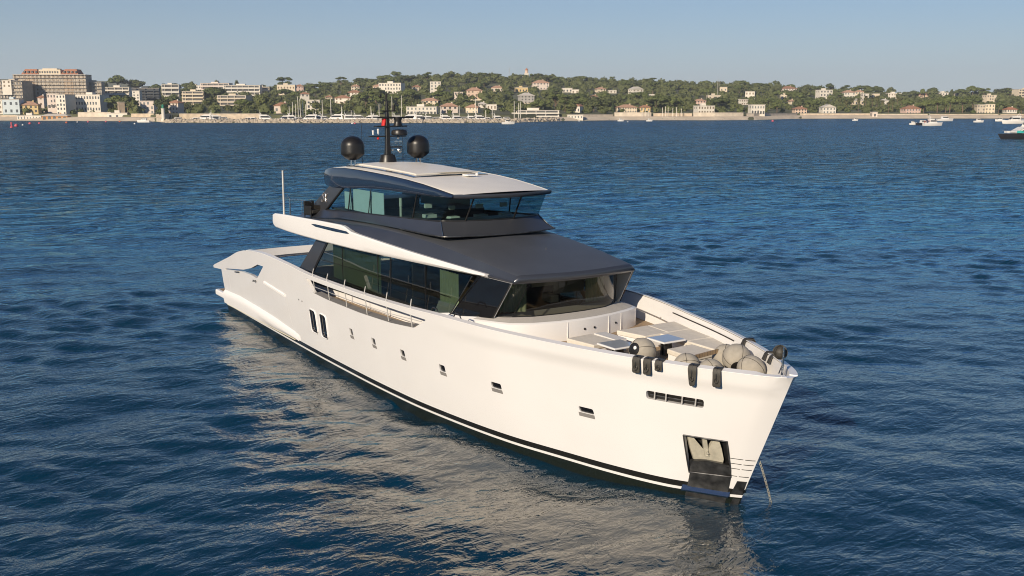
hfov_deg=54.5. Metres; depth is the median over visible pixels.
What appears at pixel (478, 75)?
broad pine
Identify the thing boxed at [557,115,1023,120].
long beach
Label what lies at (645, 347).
ball fender
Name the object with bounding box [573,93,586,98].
umbrella pine
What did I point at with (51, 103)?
hotel wing
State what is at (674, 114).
sea wall
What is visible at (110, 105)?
round tree
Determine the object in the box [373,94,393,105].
umbrella pine
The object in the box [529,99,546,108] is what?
umbrella pine
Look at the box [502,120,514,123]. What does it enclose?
motor dinghy
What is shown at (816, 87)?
umbrella pine
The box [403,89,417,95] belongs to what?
umbrella pine
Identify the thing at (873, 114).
gate house
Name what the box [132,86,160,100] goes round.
apartment building
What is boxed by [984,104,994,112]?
villa
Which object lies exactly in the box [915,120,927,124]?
dark launch
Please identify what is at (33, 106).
villa
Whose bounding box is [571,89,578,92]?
villa
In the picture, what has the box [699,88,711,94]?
umbrella pine
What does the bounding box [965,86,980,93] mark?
umbrella pine
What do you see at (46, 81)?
grand hotel
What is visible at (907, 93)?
round tree
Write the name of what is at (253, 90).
apartment building
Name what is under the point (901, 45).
sky
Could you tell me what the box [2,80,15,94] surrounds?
apartment building
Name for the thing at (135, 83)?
round tree
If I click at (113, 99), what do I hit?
umbrella pine
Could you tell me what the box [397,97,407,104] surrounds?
round tree
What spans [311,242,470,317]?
side window
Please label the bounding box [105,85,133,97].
apartment building
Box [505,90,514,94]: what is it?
umbrella pine
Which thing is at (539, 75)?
round tree
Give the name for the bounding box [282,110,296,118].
motor yacht
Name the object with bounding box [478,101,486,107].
villa
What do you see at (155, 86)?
umbrella pine
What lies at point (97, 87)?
hotel wing
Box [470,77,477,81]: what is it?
round tree
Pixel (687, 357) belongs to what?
ball fender
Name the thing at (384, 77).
umbrella pine
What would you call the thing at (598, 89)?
villa
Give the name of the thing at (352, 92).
villa
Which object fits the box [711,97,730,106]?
umbrella pine
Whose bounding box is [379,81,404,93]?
castle villa
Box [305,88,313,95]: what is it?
broad pine
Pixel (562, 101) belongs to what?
broad pine
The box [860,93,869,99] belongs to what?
villa
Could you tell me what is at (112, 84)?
mountain
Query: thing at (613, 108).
cypress
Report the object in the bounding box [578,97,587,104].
umbrella pine
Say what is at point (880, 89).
umbrella pine
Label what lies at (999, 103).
umbrella pine
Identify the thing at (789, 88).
villa
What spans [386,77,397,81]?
umbrella pine
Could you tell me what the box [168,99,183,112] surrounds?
town house
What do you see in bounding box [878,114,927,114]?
sea wall
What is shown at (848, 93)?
villa
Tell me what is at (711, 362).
ball fender
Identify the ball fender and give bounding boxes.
[629,338,655,356]
[674,353,699,363]
[700,359,723,366]
[712,344,729,367]
[722,344,750,368]
[737,355,765,373]
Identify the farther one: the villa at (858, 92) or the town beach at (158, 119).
the villa at (858, 92)
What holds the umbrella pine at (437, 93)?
on the coast terrain
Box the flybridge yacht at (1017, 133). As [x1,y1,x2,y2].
[998,119,1023,138]
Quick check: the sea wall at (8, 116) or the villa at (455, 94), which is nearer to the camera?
the sea wall at (8, 116)
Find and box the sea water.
[0,119,1023,575]
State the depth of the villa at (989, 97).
1170.92 m
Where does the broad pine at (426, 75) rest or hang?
on the coast terrain
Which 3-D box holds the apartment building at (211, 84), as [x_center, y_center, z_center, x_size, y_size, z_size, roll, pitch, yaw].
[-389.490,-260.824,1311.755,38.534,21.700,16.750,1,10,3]
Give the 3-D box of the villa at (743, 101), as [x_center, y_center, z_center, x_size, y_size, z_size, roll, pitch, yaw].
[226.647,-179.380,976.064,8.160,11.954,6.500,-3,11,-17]
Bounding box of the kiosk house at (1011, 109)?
[1002,106,1017,112]
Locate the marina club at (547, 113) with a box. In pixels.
[512,108,558,117]
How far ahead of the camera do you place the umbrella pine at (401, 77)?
1274.12 m
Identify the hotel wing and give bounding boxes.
[0,79,33,101]
[47,94,56,112]
[55,94,76,113]
[89,80,104,94]
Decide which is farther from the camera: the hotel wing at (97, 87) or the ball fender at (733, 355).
the hotel wing at (97, 87)
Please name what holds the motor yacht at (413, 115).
on the sea water
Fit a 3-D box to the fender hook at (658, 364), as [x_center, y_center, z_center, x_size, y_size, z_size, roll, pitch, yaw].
[3.635,1.855,24.242,0.180,0.291,0.394,7,12,34]
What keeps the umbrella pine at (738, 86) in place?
on the coast terrain
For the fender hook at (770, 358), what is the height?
0.411 m
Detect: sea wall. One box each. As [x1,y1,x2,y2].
[0,115,16,116]
[78,112,110,116]
[131,114,153,116]
[156,114,171,118]
[179,114,259,118]
[579,114,612,116]
[614,112,650,115]
[653,113,691,115]
[693,112,742,115]
[746,113,797,115]
[800,113,869,114]
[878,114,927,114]
[930,114,997,114]
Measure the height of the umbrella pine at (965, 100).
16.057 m
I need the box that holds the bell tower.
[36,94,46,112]
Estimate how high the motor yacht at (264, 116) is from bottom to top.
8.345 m
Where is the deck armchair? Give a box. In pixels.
[303,200,320,217]
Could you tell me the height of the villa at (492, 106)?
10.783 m
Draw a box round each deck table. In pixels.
[597,339,630,352]
[647,334,685,355]
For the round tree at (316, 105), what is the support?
on the coast terrain
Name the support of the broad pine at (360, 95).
on the coast terrain
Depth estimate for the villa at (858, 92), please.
1266.62 m
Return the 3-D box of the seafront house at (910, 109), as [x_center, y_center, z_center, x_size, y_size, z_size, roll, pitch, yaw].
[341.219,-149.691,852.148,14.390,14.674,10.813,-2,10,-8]
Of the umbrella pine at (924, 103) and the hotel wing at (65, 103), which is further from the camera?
the umbrella pine at (924, 103)
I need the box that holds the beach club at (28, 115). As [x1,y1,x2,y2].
[16,113,41,119]
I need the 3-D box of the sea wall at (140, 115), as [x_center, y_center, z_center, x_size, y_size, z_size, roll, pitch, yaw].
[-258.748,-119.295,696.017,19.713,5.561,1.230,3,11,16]
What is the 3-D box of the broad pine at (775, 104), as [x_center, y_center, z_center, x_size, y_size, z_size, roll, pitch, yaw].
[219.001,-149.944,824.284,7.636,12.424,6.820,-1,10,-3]
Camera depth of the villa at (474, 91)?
953.21 m
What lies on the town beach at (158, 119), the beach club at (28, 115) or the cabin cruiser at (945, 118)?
the beach club at (28, 115)
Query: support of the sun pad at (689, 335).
on the motor yacht at (447, 303)
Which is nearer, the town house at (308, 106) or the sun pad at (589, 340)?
the sun pad at (589, 340)
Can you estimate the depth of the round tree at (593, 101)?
783.77 m
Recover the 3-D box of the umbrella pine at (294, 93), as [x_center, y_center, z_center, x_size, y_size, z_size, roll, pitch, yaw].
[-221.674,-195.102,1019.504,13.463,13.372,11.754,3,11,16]
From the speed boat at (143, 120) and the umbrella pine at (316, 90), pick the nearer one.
the speed boat at (143, 120)
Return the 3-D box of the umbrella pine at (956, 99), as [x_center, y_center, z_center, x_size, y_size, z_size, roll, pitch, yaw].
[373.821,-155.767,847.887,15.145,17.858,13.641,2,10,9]
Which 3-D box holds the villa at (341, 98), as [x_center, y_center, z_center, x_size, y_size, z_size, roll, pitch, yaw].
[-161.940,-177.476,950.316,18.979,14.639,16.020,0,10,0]
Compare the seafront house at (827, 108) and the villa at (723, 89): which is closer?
the seafront house at (827, 108)
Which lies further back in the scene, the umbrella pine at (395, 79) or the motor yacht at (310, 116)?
the umbrella pine at (395, 79)
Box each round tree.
[107,103,113,107]
[116,95,135,112]
[126,99,138,107]
[127,79,145,87]
[153,99,169,108]
[186,81,196,89]
[201,97,217,105]
[254,94,268,105]
[268,97,275,102]
[309,97,321,108]
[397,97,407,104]
[404,75,415,81]
[441,93,452,100]
[456,98,464,104]
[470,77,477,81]
[533,73,545,78]
[540,91,547,97]
[564,103,576,110]
[585,96,601,110]
[600,98,616,106]
[611,95,622,102]
[643,101,654,107]
[706,100,712,105]
[792,98,805,106]
[801,84,812,89]
[801,89,808,95]
[840,98,850,103]
[886,87,895,92]
[901,91,914,95]
[926,90,938,94]
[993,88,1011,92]
[1010,97,1019,103]
[1016,102,1023,112]
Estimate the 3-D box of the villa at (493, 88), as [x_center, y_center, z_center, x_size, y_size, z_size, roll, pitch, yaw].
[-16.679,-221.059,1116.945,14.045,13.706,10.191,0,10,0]
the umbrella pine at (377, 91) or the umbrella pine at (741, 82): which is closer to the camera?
the umbrella pine at (377, 91)
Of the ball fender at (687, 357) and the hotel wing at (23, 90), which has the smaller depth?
the ball fender at (687, 357)
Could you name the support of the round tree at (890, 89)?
on the coast terrain
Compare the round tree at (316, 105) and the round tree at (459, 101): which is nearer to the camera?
the round tree at (316, 105)
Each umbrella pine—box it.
[103,95,122,107]
[107,75,128,84]
[151,84,160,87]
[164,95,179,100]
[202,87,226,99]
[233,99,254,107]
[276,89,293,94]
[290,91,299,95]
[306,84,321,87]
[311,88,321,92]
[320,82,334,86]
[320,86,330,89]
[361,79,376,81]
[363,87,389,103]
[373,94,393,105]
[376,75,390,79]
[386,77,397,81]
[387,75,408,79]
[388,93,402,98]
[391,71,400,75]
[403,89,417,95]
[430,91,445,98]
[471,82,483,87]
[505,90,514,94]
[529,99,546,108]
[548,88,559,92]
[552,79,562,82]
[568,98,584,103]
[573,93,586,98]
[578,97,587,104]
[599,92,610,97]
[619,80,630,85]
[629,91,649,98]
[644,94,669,105]
[659,95,678,105]
[673,98,683,106]
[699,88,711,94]
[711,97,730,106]
[733,80,749,83]
[733,85,743,88]
[750,83,770,85]
[757,98,776,103]
[773,90,782,94]
[785,91,797,95]
[791,92,805,98]
[804,98,821,105]
[811,86,823,89]
[853,85,871,90]
[863,87,873,91]
[873,87,884,91]
[901,98,914,105]
[916,100,932,112]
[930,98,948,112]
[939,95,951,112]
[945,95,960,112]
[952,97,973,112]
[954,89,970,93]
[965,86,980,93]
[965,95,981,109]
[994,101,1007,112]
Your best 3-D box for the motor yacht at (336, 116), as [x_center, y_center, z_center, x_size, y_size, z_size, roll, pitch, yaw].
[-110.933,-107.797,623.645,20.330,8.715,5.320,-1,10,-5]
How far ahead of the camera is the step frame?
25.64 m
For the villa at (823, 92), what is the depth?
1159.33 m
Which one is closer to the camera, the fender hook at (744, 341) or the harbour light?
the fender hook at (744, 341)
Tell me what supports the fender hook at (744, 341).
attached to the motor yacht at (447, 303)
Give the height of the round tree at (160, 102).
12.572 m
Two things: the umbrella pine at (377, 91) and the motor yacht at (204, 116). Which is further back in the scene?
the umbrella pine at (377, 91)
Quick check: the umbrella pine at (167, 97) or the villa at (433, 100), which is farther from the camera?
the umbrella pine at (167, 97)
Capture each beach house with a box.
[2,97,23,114]
[575,104,582,112]
[638,104,650,111]
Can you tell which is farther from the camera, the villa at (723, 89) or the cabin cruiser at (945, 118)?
the villa at (723, 89)
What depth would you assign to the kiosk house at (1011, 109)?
855.17 m
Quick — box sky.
[0,0,1023,92]
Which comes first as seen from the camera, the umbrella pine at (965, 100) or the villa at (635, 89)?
the umbrella pine at (965, 100)
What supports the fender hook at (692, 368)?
attached to the motor yacht at (447, 303)
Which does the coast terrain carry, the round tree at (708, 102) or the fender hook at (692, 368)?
the round tree at (708, 102)
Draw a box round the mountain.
[0,79,128,86]
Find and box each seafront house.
[693,103,714,111]
[748,104,765,115]
[819,104,835,112]
[899,105,921,112]
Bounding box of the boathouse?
[107,110,129,116]
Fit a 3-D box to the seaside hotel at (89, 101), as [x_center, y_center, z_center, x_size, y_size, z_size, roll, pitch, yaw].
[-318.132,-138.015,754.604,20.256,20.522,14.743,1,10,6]
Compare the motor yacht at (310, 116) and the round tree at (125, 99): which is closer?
the motor yacht at (310, 116)
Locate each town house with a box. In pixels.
[0,100,2,113]
[138,101,157,112]
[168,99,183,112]
[300,91,308,100]
[306,100,320,109]
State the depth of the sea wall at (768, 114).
788.82 m
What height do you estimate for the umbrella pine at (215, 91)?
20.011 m
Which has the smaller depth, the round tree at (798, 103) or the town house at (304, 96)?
the round tree at (798, 103)
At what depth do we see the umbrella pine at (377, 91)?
842.61 m
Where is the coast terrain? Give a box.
[0,80,1023,122]
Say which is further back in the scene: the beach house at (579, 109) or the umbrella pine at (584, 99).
the umbrella pine at (584, 99)
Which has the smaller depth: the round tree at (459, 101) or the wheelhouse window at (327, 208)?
the wheelhouse window at (327, 208)
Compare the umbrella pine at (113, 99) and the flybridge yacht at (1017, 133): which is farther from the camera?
the umbrella pine at (113, 99)
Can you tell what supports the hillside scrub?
on the coast terrain
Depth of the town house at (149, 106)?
729.94 m
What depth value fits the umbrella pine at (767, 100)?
909.10 m
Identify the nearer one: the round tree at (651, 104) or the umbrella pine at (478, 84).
the round tree at (651, 104)
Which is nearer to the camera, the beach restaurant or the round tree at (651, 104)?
the beach restaurant
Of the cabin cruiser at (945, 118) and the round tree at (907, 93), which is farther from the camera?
the round tree at (907, 93)
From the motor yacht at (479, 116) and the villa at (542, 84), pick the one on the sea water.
the motor yacht at (479, 116)
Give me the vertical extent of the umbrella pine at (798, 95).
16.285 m
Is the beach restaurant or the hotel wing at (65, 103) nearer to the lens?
the beach restaurant
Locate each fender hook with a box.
[632,355,643,372]
[643,356,654,374]
[654,358,665,371]
[688,363,699,385]
[712,366,723,387]
[741,338,755,344]
[762,350,772,359]
[767,354,773,363]
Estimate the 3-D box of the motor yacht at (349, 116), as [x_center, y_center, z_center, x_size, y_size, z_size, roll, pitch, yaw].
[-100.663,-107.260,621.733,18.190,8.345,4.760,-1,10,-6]
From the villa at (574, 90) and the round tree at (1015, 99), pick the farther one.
the villa at (574, 90)
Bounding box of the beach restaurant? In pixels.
[41,113,70,119]
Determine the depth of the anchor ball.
23.17 m
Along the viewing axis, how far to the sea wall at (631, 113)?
740.85 m
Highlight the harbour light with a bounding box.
[161,104,164,120]
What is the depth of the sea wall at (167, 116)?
654.61 m
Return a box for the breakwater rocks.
[164,117,559,122]
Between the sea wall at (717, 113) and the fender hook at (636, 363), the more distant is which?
the sea wall at (717, 113)
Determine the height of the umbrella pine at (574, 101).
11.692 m
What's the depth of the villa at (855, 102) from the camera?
1055.49 m
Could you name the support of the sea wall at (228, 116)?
on the coast terrain
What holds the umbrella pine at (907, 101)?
on the coast terrain
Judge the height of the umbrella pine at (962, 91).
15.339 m
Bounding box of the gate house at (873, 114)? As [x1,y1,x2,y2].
[870,112,877,116]
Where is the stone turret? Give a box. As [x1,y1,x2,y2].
[117,102,124,112]
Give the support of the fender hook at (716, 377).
attached to the motor yacht at (447, 303)
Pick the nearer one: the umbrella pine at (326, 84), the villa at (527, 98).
the villa at (527, 98)
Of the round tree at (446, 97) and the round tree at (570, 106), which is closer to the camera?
the round tree at (570, 106)
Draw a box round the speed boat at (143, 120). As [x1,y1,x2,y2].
[137,118,150,121]
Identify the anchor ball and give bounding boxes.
[773,345,787,359]
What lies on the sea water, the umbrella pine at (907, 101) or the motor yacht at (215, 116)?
the motor yacht at (215, 116)
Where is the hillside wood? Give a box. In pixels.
[20,71,1023,113]
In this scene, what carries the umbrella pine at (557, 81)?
on the coast terrain
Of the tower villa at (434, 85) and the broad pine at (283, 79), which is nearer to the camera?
the tower villa at (434, 85)
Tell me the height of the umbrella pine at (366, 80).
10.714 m
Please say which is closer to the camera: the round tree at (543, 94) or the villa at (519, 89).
the round tree at (543, 94)
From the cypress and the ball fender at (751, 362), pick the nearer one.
the ball fender at (751, 362)
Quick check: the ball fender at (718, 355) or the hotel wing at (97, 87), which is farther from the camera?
the hotel wing at (97, 87)
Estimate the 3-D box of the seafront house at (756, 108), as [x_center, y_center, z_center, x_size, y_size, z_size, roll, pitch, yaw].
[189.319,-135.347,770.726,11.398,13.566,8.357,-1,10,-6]
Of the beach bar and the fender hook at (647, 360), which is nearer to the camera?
the fender hook at (647, 360)
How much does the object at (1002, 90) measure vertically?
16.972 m
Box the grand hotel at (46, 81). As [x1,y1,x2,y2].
[12,68,91,101]
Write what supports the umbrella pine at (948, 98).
on the coast terrain
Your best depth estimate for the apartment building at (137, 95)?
846.49 m
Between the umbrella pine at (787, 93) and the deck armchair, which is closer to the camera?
the deck armchair
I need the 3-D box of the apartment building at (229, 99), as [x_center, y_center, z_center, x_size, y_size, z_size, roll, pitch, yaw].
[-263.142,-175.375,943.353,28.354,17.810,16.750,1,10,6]
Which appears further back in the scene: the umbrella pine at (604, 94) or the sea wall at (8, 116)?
the umbrella pine at (604, 94)
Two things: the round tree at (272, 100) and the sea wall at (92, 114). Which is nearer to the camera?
the sea wall at (92, 114)
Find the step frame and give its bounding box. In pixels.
[695,349,717,358]
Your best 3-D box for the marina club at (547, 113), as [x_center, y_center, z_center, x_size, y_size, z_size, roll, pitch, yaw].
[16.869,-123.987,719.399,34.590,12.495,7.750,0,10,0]
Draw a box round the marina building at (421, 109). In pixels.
[406,104,437,113]
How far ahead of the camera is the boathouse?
701.55 m
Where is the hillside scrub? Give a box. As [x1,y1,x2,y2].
[70,76,1001,114]
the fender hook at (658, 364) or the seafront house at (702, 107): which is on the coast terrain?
the seafront house at (702, 107)
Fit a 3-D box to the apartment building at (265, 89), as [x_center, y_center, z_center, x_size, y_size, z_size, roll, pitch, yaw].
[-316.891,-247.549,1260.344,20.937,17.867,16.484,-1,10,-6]
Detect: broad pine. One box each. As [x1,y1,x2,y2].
[276,77,292,84]
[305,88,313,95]
[335,77,346,84]
[354,91,374,104]
[422,72,431,78]
[472,72,482,77]
[547,92,564,106]
[558,94,572,111]
[647,81,660,93]
[771,99,780,112]
[840,85,849,90]
[980,88,990,94]
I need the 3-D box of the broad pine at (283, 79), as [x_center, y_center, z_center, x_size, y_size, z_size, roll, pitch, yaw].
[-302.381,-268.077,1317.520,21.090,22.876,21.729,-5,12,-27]
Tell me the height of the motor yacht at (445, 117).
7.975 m
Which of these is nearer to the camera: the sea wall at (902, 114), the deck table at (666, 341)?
the deck table at (666, 341)
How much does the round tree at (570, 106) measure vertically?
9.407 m
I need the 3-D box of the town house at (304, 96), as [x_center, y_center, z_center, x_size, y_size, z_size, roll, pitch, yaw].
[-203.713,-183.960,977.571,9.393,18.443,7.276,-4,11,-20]
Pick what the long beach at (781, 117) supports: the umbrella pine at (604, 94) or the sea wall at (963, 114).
the sea wall at (963, 114)
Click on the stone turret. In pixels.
(121, 106)
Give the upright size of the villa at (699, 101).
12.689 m
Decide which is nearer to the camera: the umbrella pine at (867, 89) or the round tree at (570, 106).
the round tree at (570, 106)
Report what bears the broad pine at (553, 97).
on the coast terrain
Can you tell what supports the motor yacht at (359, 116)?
on the sea water
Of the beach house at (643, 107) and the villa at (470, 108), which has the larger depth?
the beach house at (643, 107)
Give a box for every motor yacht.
[190,110,211,118]
[206,110,220,118]
[213,94,797,504]
[259,112,280,118]
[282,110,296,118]
[303,112,316,118]
[324,112,343,118]
[343,112,355,118]
[353,113,364,118]
[403,113,415,118]
[415,110,424,118]
[441,110,451,118]
[474,110,485,118]
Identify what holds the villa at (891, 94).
on the coast terrain
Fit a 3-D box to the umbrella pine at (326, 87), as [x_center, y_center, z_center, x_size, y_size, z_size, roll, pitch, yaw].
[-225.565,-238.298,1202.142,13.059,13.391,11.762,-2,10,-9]
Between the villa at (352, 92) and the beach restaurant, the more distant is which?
the villa at (352, 92)
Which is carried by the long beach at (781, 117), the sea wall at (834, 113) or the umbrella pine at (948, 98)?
the sea wall at (834, 113)
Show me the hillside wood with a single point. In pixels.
(499, 99)
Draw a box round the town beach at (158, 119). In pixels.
[0,117,163,121]
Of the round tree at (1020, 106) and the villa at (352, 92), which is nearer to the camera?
the round tree at (1020, 106)
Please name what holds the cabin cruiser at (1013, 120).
on the sea water
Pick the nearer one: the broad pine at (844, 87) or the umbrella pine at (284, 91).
the umbrella pine at (284, 91)
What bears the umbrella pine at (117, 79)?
on the coast terrain
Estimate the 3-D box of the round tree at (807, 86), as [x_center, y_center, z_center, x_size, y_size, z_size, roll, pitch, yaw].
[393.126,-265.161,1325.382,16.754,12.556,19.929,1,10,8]
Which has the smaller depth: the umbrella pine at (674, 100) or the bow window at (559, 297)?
the bow window at (559, 297)
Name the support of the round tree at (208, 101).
on the coast terrain
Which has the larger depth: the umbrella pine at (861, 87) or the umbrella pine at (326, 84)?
the umbrella pine at (861, 87)
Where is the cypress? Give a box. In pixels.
[611,100,614,112]
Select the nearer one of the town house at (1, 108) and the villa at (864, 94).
the town house at (1, 108)
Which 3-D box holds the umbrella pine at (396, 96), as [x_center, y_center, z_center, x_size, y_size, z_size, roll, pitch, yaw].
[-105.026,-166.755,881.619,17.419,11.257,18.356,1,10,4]
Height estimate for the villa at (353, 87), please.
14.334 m
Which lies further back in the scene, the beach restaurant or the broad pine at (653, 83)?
the broad pine at (653, 83)
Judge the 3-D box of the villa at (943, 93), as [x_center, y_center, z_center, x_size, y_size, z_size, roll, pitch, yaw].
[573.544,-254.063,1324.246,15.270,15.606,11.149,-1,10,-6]
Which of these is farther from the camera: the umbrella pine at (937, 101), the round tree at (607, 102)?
the umbrella pine at (937, 101)
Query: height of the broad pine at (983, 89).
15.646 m
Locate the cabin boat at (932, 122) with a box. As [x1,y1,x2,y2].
[922,115,942,125]
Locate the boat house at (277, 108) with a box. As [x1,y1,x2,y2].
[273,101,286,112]
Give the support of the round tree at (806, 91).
on the coast terrain
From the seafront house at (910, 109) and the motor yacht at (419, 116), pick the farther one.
the seafront house at (910, 109)
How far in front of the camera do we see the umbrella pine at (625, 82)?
1203.02 m
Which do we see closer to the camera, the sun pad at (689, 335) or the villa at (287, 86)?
the sun pad at (689, 335)
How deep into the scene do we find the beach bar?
699.73 m
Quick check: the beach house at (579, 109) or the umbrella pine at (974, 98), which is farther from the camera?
the umbrella pine at (974, 98)
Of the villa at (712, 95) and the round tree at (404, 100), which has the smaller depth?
the round tree at (404, 100)
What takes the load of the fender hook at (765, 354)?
attached to the motor yacht at (447, 303)
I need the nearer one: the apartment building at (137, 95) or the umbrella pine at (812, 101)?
the apartment building at (137, 95)
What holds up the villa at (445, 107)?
on the coast terrain
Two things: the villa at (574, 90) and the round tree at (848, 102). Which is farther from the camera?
the villa at (574, 90)
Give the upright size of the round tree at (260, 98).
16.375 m
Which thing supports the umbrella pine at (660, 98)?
on the coast terrain
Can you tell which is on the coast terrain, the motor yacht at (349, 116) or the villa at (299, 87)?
the villa at (299, 87)
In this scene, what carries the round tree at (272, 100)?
on the coast terrain
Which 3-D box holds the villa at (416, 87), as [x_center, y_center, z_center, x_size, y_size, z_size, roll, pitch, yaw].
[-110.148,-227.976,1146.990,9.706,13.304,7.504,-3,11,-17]
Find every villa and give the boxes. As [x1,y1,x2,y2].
[20,100,41,113]
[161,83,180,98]
[277,83,295,94]
[296,84,303,90]
[335,95,350,103]
[348,90,361,96]
[351,84,359,89]
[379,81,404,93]
[412,84,420,90]
[422,97,440,104]
[430,81,440,92]
[439,102,458,112]
[454,92,462,98]
[465,87,482,99]
[465,103,480,112]
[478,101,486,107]
[486,104,496,109]
[491,85,501,91]
[514,86,527,92]
[517,92,534,103]
[531,80,548,89]
[561,88,571,91]
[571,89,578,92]
[595,87,605,92]
[616,104,636,111]
[628,87,642,93]
[694,98,705,103]
[706,93,720,99]
[719,87,726,91]
[738,99,747,104]
[745,91,755,98]
[781,86,797,90]
[792,106,806,112]
[815,88,832,98]
[841,90,855,96]
[851,98,863,104]
[855,90,863,95]
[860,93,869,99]
[885,92,901,97]
[938,91,948,95]
[974,105,984,112]
[982,94,996,101]
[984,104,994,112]
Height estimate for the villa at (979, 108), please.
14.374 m
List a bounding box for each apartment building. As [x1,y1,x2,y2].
[2,80,15,94]
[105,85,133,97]
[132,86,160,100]
[132,91,142,100]
[181,89,204,104]
[200,82,232,90]
[217,94,251,105]
[223,84,261,95]
[262,85,270,93]
[1012,88,1023,97]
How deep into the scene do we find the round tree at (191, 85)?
1279.08 m
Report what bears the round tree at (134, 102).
on the coast terrain
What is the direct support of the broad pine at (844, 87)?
on the coast terrain
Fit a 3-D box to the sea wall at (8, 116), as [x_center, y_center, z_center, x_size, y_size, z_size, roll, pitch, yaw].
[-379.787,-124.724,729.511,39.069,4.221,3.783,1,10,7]
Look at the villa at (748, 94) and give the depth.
1109.71 m
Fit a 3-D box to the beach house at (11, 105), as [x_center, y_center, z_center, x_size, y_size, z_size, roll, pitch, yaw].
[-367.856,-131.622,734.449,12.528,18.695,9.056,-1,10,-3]
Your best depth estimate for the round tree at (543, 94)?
977.84 m
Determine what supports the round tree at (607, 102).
on the coast terrain
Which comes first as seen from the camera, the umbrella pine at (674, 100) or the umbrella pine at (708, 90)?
the umbrella pine at (674, 100)
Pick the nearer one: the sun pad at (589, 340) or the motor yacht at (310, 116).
the sun pad at (589, 340)
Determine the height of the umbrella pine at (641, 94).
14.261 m
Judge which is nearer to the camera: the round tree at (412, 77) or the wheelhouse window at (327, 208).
the wheelhouse window at (327, 208)
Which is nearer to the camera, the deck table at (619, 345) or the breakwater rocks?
the deck table at (619, 345)
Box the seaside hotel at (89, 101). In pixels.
[75,92,108,112]
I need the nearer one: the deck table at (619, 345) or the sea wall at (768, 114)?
the deck table at (619, 345)
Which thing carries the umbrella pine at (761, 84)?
on the coast terrain
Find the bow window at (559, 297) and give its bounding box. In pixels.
[495,274,616,316]
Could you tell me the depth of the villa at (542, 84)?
1182.69 m
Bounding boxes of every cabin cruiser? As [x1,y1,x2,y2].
[936,116,952,120]
[1002,114,1023,123]
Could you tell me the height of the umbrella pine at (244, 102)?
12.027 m
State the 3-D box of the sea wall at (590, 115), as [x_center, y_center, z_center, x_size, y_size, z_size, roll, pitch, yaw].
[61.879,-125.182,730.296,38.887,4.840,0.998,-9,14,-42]
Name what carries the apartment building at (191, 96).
on the coast terrain
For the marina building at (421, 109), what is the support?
on the coast terrain
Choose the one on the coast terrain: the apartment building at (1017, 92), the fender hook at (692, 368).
the apartment building at (1017, 92)
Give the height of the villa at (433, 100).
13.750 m
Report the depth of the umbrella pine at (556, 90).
1031.27 m
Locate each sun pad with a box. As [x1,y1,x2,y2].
[567,332,626,350]
[617,321,723,349]
[667,344,711,362]
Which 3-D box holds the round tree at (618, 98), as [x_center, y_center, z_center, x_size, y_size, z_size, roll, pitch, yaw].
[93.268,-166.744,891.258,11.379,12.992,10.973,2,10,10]
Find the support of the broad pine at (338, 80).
on the coast terrain
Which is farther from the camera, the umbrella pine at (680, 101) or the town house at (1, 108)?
the umbrella pine at (680, 101)
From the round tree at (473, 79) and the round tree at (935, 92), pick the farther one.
the round tree at (935, 92)
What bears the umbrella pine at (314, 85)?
on the coast terrain
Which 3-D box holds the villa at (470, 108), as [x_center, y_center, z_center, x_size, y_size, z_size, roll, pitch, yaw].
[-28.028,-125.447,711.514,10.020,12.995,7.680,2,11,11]
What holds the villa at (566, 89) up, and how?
on the coast terrain
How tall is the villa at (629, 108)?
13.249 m
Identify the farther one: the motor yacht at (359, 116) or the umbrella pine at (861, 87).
the umbrella pine at (861, 87)
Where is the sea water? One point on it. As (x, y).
(164, 411)
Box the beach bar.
[567,115,582,119]
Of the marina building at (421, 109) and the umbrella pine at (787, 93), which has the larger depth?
the umbrella pine at (787, 93)
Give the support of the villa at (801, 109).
on the coast terrain
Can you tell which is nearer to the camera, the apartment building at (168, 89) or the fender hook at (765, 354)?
the fender hook at (765, 354)
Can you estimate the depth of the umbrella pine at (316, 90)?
1116.33 m
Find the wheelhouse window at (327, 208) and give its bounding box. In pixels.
[325,188,538,221]
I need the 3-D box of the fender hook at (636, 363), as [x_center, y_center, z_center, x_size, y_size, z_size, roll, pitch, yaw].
[3.144,1.863,24.600,0.200,0.431,0.394,7,13,36]
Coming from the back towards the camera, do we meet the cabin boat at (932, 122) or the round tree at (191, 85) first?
the round tree at (191, 85)
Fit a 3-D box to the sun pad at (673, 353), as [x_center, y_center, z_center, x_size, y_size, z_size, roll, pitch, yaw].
[4.829,1.900,26.800,1.029,0.450,1.087,-6,12,-32]
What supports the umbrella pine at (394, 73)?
on the coast terrain
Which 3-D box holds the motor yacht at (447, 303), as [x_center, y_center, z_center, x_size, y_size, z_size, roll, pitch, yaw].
[-2.789,-1.639,36.976,7.915,11.020,34.558,-6,12,-32]

